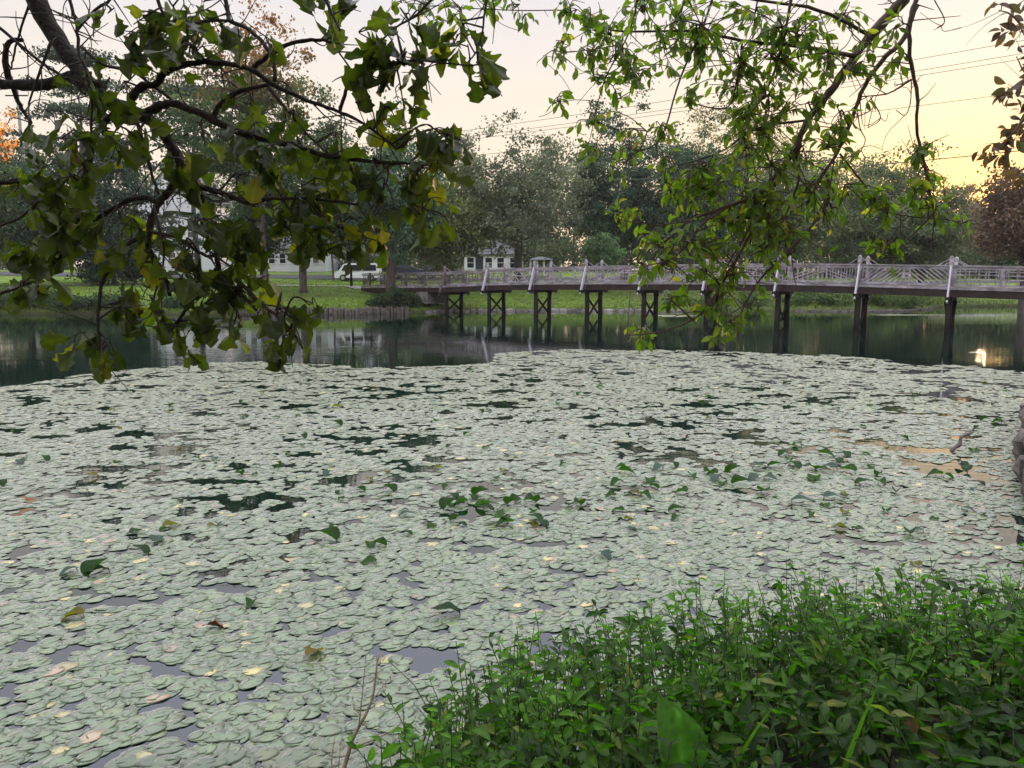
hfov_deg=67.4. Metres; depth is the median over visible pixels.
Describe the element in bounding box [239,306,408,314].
stone wall
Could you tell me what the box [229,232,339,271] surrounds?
house
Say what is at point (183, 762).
lily pad
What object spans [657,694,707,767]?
broad leaf plant
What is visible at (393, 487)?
raised lily leaf
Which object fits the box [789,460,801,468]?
raised lily leaf
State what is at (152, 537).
raised lily leaf
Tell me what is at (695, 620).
leafy stem
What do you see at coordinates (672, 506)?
raised lily leaf
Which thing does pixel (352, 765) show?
lily pad
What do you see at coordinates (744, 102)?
power line
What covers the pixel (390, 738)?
lily pad
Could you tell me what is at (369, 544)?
raised lily leaf
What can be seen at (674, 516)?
raised lily leaf
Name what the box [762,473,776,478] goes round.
raised lily leaf
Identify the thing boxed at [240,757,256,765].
lily pad
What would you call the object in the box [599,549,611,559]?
raised lily leaf
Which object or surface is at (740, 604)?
leafy stem
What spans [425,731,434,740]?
lily pad
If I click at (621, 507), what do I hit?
raised lily leaf
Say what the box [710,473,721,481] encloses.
raised lily leaf
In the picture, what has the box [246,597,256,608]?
raised lily leaf
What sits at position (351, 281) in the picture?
lawn post
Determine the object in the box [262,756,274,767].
lily pad
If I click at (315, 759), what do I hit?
lily pad
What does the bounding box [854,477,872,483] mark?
raised lily leaf
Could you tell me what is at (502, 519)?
raised lily leaf
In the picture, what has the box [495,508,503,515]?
raised lily leaf
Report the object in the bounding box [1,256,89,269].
understorey tree
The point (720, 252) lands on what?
understorey tree
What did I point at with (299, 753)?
lily pad
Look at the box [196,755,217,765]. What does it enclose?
lily pad
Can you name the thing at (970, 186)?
broadleaf tree
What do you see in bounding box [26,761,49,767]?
lily pad
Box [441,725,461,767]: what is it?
leafy stem
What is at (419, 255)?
broadleaf tree
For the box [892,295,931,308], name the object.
shrub
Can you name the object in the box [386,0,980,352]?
cherry tree
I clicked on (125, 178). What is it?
evergreen
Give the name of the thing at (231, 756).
lily pad
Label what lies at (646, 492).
raised lily leaf
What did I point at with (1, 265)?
understorey tree
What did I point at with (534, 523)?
raised lily leaf
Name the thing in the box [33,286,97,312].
shrub
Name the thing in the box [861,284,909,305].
shrub
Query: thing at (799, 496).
raised lily leaf
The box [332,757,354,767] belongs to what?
lily pad
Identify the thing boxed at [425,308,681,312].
stone edging
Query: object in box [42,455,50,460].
raised lily leaf
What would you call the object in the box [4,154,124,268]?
broadleaf tree
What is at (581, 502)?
raised lily leaf
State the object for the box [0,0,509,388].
oak tree
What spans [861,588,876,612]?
leafy stem
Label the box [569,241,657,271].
understorey tree
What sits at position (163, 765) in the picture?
lily pad
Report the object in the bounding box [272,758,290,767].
lily pad
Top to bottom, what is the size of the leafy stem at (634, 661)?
0.711 m
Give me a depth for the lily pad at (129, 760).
4.16 m
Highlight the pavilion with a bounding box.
[529,257,552,274]
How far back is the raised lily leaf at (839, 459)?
10.86 m
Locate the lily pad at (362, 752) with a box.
[353,748,370,762]
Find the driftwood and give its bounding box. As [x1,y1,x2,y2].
[950,431,973,450]
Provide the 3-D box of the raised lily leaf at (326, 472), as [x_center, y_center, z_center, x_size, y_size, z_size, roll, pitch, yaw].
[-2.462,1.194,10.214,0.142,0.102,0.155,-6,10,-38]
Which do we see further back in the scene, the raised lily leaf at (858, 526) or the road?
the road
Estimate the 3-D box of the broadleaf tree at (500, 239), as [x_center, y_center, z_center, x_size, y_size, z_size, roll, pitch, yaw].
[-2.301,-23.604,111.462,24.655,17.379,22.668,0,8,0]
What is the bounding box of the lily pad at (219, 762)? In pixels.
[211,757,227,766]
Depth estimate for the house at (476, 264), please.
98.76 m
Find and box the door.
[475,256,482,270]
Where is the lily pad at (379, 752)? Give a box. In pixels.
[376,749,382,756]
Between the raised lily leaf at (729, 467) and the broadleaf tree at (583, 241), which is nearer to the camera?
the raised lily leaf at (729, 467)
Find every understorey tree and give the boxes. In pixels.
[0,259,78,269]
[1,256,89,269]
[333,240,423,271]
[407,251,463,269]
[505,228,601,271]
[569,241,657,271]
[637,220,728,272]
[670,231,753,274]
[723,238,828,279]
[794,221,880,278]
[815,221,898,277]
[886,196,984,278]
[960,232,1021,278]
[978,246,1021,279]
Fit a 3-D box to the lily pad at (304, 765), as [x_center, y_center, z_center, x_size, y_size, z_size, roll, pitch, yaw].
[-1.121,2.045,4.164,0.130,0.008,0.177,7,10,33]
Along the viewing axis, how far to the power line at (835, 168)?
51.12 m
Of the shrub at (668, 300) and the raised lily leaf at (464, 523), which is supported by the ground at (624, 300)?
the shrub at (668, 300)
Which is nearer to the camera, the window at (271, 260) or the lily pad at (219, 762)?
the lily pad at (219, 762)
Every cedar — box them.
[0,40,184,281]
[113,82,235,268]
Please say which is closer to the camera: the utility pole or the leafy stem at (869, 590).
the leafy stem at (869, 590)
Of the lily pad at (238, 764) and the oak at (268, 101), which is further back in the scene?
the oak at (268, 101)
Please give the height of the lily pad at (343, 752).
0.008 m
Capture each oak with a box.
[138,0,354,301]
[218,118,353,292]
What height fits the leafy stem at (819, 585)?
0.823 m
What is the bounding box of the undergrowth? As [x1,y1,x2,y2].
[346,543,1023,767]
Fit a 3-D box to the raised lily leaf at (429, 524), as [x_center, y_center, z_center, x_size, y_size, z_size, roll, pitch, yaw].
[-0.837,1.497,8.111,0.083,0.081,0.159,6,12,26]
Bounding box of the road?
[0,271,1019,282]
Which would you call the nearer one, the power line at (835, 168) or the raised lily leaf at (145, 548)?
the raised lily leaf at (145, 548)
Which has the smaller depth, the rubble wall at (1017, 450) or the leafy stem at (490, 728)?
the leafy stem at (490, 728)
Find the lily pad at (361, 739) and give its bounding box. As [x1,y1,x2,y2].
[354,736,373,745]
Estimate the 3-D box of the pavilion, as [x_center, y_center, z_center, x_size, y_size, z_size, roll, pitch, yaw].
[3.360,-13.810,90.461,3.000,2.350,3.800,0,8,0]
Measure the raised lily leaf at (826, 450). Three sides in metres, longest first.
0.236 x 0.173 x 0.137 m
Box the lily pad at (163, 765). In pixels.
[138,763,166,767]
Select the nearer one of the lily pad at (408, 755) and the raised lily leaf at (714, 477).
the lily pad at (408, 755)
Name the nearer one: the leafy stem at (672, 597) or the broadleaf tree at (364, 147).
the leafy stem at (672, 597)
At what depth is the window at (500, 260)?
98.75 m
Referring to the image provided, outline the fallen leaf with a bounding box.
[202,619,223,627]
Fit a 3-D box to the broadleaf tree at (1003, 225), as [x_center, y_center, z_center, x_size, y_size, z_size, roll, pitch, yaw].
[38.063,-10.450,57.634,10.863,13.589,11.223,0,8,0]
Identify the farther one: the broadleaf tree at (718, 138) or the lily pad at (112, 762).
the broadleaf tree at (718, 138)
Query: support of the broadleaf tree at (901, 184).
on the ground at (624, 300)
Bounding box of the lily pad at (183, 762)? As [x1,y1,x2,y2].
[179,751,207,765]
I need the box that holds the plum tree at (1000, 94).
[956,0,1023,188]
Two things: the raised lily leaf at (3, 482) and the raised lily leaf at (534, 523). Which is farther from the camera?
the raised lily leaf at (3, 482)
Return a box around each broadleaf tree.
[0,136,103,285]
[0,141,43,249]
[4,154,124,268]
[127,163,159,235]
[213,173,241,207]
[218,201,292,276]
[300,89,454,290]
[318,113,403,262]
[331,194,355,280]
[397,153,515,287]
[409,205,463,268]
[417,161,576,269]
[423,107,617,280]
[526,147,654,266]
[560,81,697,279]
[598,144,745,269]
[615,94,765,281]
[676,103,809,263]
[684,154,826,270]
[710,132,892,279]
[779,136,975,281]
[783,161,895,270]
[847,182,982,285]
[953,182,986,260]
[961,160,1023,312]
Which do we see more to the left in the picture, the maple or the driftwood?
the maple
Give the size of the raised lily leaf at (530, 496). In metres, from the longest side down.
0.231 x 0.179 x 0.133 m
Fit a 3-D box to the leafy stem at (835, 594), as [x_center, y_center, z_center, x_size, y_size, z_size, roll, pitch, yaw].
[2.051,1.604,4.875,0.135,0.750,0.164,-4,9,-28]
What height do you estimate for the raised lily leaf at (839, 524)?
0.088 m
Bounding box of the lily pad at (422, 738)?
[400,736,423,745]
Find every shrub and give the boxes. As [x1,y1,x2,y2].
[0,286,31,307]
[0,286,53,309]
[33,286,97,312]
[61,288,120,311]
[101,285,147,309]
[162,294,196,310]
[363,289,402,307]
[371,285,412,306]
[391,288,422,308]
[659,290,695,305]
[692,294,733,307]
[734,291,773,305]
[774,292,819,305]
[813,293,854,308]
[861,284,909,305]
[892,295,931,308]
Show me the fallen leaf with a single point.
(215, 622)
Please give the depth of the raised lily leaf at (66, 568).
6.81 m
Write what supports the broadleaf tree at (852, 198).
on the ground at (624, 300)
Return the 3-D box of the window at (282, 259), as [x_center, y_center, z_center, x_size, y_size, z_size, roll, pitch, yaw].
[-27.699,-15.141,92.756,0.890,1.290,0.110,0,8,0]
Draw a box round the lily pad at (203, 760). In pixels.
[183,757,215,767]
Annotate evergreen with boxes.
[60,146,165,285]
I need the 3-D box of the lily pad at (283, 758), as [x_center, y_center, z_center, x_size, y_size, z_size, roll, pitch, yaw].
[-1.206,2.042,4.175,0.129,0.008,0.157,7,12,37]
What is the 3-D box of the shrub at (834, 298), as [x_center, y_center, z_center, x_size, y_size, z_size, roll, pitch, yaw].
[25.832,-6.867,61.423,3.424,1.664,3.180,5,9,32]
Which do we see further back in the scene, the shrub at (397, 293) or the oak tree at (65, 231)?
the shrub at (397, 293)
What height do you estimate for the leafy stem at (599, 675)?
0.687 m
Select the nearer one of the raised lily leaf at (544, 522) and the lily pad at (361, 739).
the lily pad at (361, 739)
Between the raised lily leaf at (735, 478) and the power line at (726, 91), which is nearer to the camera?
the raised lily leaf at (735, 478)
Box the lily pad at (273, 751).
[254,746,279,760]
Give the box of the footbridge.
[361,255,1023,331]
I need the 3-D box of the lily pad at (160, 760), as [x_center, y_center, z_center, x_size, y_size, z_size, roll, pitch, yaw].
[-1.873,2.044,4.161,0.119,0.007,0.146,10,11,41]
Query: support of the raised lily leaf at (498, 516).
on the water
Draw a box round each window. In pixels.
[167,252,176,263]
[187,229,192,237]
[268,253,275,263]
[279,253,286,263]
[312,258,319,263]
[466,257,474,268]
[485,257,492,268]
[497,257,504,268]
[510,257,513,267]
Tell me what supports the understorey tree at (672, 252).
on the ground at (624, 300)
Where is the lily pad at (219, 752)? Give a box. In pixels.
[213,747,228,756]
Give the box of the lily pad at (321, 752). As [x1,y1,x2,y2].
[316,748,326,755]
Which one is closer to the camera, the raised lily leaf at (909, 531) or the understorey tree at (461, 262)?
the raised lily leaf at (909, 531)
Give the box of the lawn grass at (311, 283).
[0,274,1016,310]
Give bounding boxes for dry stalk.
[331,649,404,767]
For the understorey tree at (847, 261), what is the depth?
98.49 m
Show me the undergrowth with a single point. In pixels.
(858, 710)
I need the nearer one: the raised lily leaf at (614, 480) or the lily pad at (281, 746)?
the lily pad at (281, 746)
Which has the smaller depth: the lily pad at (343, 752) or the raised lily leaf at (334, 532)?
the lily pad at (343, 752)
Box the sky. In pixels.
[0,0,1023,270]
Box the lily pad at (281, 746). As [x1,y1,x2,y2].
[274,745,291,760]
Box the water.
[0,306,1023,767]
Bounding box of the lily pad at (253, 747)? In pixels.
[243,745,264,758]
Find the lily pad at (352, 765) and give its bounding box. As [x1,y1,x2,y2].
[346,764,360,767]
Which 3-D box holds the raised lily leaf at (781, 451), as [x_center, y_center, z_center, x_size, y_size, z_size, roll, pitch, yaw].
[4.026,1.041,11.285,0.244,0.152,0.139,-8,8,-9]
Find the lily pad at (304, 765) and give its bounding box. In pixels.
[295,752,318,767]
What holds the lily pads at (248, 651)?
on the water
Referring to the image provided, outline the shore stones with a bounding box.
[791,308,931,311]
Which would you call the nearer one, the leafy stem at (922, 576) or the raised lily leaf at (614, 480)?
the leafy stem at (922, 576)
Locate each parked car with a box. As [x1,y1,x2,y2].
[334,263,381,280]
[396,266,426,278]
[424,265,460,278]
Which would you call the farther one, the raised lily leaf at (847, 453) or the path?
the path
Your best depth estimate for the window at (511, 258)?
98.76 m
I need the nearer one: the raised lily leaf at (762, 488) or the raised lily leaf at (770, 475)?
the raised lily leaf at (762, 488)
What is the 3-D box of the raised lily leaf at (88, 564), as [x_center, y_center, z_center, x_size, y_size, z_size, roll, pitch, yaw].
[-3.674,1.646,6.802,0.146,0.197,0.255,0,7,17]
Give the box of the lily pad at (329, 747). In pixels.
[321,739,344,752]
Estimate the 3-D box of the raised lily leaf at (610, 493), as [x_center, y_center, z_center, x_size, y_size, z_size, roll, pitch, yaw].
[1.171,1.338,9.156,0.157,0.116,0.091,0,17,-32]
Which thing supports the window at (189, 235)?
in the gabled house at (207, 264)
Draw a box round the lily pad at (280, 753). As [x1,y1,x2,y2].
[270,751,285,760]
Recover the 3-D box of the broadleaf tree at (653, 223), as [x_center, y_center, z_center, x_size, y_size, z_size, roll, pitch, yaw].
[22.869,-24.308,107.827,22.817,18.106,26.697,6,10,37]
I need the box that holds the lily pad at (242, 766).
[236,764,255,767]
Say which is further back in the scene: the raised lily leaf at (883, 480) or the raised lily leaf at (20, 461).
the raised lily leaf at (20, 461)
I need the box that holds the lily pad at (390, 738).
[376,733,395,747]
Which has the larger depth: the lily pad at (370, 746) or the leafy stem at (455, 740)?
the lily pad at (370, 746)
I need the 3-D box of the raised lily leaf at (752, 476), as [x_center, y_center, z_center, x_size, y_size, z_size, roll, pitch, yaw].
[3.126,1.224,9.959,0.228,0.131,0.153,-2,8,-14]
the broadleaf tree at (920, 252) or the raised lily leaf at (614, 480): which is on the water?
the raised lily leaf at (614, 480)
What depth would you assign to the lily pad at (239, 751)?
4.25 m
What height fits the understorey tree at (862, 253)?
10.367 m
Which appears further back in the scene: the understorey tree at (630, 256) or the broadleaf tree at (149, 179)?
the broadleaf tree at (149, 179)
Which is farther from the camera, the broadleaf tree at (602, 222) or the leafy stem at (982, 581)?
the broadleaf tree at (602, 222)
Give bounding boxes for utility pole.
[5,90,27,160]
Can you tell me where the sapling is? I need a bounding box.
[581,231,628,273]
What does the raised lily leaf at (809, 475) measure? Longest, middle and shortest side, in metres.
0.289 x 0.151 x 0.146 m
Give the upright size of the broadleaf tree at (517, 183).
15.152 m
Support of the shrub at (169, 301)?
on the ground at (624, 300)
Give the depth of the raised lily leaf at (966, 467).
10.37 m
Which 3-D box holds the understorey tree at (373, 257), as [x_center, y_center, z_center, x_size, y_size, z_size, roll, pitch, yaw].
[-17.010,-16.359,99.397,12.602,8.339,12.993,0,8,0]
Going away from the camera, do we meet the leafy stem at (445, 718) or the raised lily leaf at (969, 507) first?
the leafy stem at (445, 718)
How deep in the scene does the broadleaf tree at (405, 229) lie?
58.29 m
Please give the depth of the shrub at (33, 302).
55.61 m
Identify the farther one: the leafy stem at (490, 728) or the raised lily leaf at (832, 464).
the raised lily leaf at (832, 464)
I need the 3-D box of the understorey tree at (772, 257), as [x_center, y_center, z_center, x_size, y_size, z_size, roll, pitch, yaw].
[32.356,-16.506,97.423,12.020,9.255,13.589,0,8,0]
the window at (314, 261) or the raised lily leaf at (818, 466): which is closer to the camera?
the raised lily leaf at (818, 466)
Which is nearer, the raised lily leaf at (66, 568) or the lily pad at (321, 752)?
the lily pad at (321, 752)
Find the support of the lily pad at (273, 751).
on the water
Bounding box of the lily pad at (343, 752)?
[327,743,357,757]
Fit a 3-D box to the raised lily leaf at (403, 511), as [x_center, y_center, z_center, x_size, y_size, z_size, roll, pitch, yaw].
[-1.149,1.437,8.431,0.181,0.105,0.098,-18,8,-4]
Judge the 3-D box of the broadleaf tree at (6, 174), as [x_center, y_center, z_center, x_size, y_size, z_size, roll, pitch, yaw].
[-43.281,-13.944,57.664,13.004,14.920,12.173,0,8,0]
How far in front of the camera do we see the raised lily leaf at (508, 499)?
8.82 m
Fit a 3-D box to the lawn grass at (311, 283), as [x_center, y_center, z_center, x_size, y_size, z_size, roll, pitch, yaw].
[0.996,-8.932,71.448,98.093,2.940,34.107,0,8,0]
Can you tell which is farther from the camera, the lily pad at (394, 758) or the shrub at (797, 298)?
the shrub at (797, 298)
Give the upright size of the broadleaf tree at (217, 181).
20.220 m
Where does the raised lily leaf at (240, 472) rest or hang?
on the water
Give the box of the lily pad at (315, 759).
[306,754,326,767]
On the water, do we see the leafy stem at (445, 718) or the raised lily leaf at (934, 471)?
the raised lily leaf at (934, 471)
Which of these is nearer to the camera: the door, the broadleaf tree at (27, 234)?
the broadleaf tree at (27, 234)
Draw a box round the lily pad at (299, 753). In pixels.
[282,747,312,762]
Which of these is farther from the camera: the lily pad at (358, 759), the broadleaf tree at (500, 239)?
the broadleaf tree at (500, 239)
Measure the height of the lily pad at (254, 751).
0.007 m
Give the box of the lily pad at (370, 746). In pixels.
[356,745,379,754]
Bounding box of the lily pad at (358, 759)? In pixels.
[352,757,376,767]
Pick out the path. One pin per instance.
(357, 287)
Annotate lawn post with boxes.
[350,267,352,285]
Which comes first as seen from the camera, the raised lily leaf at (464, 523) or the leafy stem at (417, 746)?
the leafy stem at (417, 746)
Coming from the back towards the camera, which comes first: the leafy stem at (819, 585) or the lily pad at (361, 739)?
the leafy stem at (819, 585)
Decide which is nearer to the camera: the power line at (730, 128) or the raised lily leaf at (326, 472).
the raised lily leaf at (326, 472)
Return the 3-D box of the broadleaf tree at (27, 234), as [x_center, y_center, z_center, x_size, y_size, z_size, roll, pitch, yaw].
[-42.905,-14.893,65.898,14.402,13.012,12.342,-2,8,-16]
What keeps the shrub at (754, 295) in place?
on the ground at (624, 300)
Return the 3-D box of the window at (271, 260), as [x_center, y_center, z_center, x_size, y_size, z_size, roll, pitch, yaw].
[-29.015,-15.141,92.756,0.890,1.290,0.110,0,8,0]
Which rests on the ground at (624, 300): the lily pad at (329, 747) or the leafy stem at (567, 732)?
the leafy stem at (567, 732)
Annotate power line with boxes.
[358,40,1023,144]
[366,53,1023,148]
[371,59,1018,150]
[414,92,1022,160]
[604,150,1017,180]
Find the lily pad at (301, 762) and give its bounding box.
[298,761,313,767]
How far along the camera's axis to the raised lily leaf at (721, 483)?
9.70 m
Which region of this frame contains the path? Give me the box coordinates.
[33,283,360,288]
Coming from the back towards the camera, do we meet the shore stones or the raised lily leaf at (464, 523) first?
the shore stones
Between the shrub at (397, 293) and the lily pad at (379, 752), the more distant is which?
the shrub at (397, 293)
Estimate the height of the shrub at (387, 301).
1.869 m
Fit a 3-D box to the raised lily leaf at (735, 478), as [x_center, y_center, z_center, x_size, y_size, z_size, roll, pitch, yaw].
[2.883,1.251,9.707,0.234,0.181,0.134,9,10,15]
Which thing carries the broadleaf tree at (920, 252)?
on the ground at (624, 300)
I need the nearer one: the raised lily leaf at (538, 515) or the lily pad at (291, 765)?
the lily pad at (291, 765)
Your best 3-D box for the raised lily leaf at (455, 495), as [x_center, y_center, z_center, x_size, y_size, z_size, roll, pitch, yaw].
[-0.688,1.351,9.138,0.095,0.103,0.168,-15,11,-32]
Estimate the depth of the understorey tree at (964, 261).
98.13 m
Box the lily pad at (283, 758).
[276,752,301,764]
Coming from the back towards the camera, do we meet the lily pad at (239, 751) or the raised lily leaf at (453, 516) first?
the raised lily leaf at (453, 516)
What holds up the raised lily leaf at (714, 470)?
on the water
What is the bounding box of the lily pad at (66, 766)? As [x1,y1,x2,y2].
[58,764,76,767]
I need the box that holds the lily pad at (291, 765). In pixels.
[282,763,301,767]
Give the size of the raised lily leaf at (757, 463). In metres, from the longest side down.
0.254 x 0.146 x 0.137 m
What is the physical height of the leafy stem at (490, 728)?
0.708 m
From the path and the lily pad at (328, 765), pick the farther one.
the path
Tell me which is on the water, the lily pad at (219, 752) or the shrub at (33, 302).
the lily pad at (219, 752)
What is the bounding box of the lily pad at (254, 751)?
[243,748,262,759]
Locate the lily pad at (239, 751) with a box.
[234,748,252,757]
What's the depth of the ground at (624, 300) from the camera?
62.26 m
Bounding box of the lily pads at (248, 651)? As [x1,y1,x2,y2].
[0,349,1023,767]
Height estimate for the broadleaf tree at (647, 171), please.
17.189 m
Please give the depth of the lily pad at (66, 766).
4.12 m
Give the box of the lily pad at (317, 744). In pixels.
[309,738,329,749]
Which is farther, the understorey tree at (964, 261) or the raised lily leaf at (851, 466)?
the understorey tree at (964, 261)
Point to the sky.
(971, 124)
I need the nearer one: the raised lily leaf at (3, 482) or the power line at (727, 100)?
the raised lily leaf at (3, 482)
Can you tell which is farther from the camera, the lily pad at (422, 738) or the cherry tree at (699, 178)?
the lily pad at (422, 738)
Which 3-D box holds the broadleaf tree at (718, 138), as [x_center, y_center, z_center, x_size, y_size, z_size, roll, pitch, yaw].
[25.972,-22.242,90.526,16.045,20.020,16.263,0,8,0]
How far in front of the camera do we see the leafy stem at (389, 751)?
2.66 m
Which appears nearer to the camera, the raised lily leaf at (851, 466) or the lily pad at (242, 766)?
the lily pad at (242, 766)
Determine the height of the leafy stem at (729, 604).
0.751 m
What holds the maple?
on the ground at (624, 300)
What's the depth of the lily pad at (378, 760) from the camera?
4.17 m
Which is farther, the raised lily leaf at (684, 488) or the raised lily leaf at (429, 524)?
the raised lily leaf at (684, 488)
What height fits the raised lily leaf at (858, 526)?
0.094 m
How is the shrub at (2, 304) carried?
on the ground at (624, 300)
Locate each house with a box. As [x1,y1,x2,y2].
[138,164,236,270]
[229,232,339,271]
[462,240,524,270]
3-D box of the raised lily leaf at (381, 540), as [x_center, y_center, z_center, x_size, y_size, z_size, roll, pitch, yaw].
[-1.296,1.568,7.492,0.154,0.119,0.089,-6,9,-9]
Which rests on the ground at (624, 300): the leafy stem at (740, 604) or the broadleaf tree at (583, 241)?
the broadleaf tree at (583, 241)
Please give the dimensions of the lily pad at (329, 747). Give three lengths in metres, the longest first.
0.142 x 0.125 x 0.008 m
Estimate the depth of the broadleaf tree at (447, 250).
63.28 m
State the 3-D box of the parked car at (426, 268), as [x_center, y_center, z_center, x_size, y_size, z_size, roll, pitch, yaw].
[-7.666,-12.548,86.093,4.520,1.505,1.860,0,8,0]
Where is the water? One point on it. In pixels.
(918, 340)
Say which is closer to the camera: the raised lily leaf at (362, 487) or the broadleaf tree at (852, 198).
the raised lily leaf at (362, 487)
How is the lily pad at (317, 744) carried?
on the water
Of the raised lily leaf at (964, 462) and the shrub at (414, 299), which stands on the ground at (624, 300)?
the shrub at (414, 299)
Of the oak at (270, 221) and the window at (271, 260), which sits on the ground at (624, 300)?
the oak at (270, 221)
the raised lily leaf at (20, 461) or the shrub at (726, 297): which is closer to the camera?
the raised lily leaf at (20, 461)
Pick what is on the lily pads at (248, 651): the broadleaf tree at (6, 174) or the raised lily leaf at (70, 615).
the raised lily leaf at (70, 615)
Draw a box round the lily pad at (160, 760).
[152,754,180,766]
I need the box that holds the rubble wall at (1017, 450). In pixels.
[1011,403,1023,495]
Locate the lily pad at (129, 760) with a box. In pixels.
[116,753,138,767]
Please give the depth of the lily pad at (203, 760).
4.14 m
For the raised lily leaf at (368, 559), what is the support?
on the water
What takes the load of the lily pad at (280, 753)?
on the water
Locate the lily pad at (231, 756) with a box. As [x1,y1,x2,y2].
[217,747,246,764]
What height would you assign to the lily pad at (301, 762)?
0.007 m
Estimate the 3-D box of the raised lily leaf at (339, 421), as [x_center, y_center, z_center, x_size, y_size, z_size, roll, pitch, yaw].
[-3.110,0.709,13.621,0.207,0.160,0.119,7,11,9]
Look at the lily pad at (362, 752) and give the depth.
4.22 m
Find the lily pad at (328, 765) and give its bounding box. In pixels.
[320,755,341,767]
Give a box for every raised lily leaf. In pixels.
[0,479,6,486]
[15,457,24,464]
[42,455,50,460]
[58,566,77,575]
[60,606,84,617]
[62,612,80,619]
[80,558,107,577]
[84,565,109,571]
[132,544,150,553]
[149,534,163,545]
[162,520,180,525]
[235,469,244,473]
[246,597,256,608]
[305,645,323,653]
[317,526,339,540]
[323,469,329,476]
[331,419,342,425]
[355,485,365,490]
[360,555,376,564]
[365,540,375,547]
[372,537,386,544]
[383,483,397,491]
[399,510,414,516]
[427,522,436,527]
[432,602,459,613]
[439,497,457,509]
[449,513,461,520]
[450,493,458,497]
[453,496,468,505]
[455,521,466,525]
[469,494,478,499]
[471,485,487,493]
[474,498,498,506]
[478,504,493,509]
[484,515,507,523]
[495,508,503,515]
[496,515,513,525]
[503,493,521,503]
[524,492,539,501]
[528,513,542,518]
[532,521,538,527]
[534,518,548,528]
[574,497,585,504]
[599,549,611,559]
[605,490,615,497]
[610,477,621,485]
[612,505,623,510]
[619,465,636,474]
[639,489,650,498]
[641,481,659,487]
[645,476,655,481]
[653,462,665,470]
[668,504,684,510]
[671,513,679,520]
[675,486,687,495]
[688,471,696,478]
[707,468,717,474]
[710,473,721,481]
[717,480,726,485]
[724,463,739,472]
[731,474,748,483]
[747,472,758,481]
[752,462,770,468]
[757,485,769,491]
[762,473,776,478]
[767,461,785,465]
[778,449,791,455]
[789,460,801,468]
[791,494,815,502]
[807,473,820,478]
[814,465,830,469]
[818,448,834,456]
[822,462,837,467]
[822,491,844,500]
[835,457,843,462]
[835,522,848,528]
[837,463,856,473]
[839,450,850,457]
[851,525,863,529]
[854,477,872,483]
[874,476,886,485]
[904,526,915,533]
[910,560,921,567]
[927,468,943,476]
[958,460,968,464]
[961,465,972,472]
[961,506,975,511]
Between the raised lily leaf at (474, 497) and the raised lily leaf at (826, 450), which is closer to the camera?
the raised lily leaf at (474, 497)
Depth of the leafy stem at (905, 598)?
3.69 m
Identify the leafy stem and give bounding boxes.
[369,735,401,767]
[400,741,423,767]
[425,707,461,766]
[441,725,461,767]
[481,684,498,763]
[527,656,543,719]
[547,669,575,763]
[594,642,622,730]
[622,626,638,716]
[644,598,662,683]
[665,591,685,658]
[689,581,704,666]
[716,585,734,650]
[733,599,748,635]
[783,563,794,634]
[813,568,831,632]
[829,585,844,616]
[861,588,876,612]
[891,574,914,678]
[915,568,928,625]
[974,575,994,605]
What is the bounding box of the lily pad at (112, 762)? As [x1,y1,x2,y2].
[104,757,123,767]
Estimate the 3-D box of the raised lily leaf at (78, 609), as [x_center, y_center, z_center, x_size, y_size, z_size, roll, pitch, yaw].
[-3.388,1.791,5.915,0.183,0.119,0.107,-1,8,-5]
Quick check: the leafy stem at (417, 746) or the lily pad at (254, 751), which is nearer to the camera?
the leafy stem at (417, 746)
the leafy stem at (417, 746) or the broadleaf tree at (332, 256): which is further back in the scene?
the broadleaf tree at (332, 256)
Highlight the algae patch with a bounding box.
[658,315,685,316]
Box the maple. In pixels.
[0,107,20,185]
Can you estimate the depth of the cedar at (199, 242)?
74.33 m
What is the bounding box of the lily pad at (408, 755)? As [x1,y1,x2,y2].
[398,753,413,758]
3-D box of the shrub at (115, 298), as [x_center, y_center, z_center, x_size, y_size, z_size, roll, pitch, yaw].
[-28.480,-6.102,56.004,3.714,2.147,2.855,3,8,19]
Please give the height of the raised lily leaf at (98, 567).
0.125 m
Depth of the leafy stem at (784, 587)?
4.82 m
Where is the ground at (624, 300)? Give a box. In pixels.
[0,270,1023,767]
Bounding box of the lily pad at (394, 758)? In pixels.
[387,755,398,762]
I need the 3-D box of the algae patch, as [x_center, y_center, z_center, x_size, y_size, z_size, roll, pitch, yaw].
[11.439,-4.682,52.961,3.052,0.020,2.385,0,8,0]
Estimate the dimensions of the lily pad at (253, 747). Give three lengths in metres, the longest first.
0.142 x 0.116 x 0.008 m
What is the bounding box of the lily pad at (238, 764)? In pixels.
[232,761,251,767]
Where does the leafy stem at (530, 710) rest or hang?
on the ground at (624, 300)
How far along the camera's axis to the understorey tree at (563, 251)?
98.83 m
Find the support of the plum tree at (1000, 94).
on the ground at (624, 300)
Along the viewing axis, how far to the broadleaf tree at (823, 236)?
71.57 m
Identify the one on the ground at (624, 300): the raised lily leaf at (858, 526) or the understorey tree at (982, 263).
the understorey tree at (982, 263)
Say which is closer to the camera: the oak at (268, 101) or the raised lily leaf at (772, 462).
the raised lily leaf at (772, 462)
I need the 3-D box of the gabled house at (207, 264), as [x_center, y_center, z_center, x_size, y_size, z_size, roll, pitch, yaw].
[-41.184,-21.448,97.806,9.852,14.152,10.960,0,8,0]
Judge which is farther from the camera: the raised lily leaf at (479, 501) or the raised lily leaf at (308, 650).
the raised lily leaf at (479, 501)
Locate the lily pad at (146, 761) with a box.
[134,754,161,766]
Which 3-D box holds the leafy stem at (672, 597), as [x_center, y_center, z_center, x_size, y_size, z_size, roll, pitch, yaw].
[1.006,1.624,4.665,0.170,0.768,0.148,0,8,0]
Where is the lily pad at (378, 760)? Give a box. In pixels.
[363,756,388,764]
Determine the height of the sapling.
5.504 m

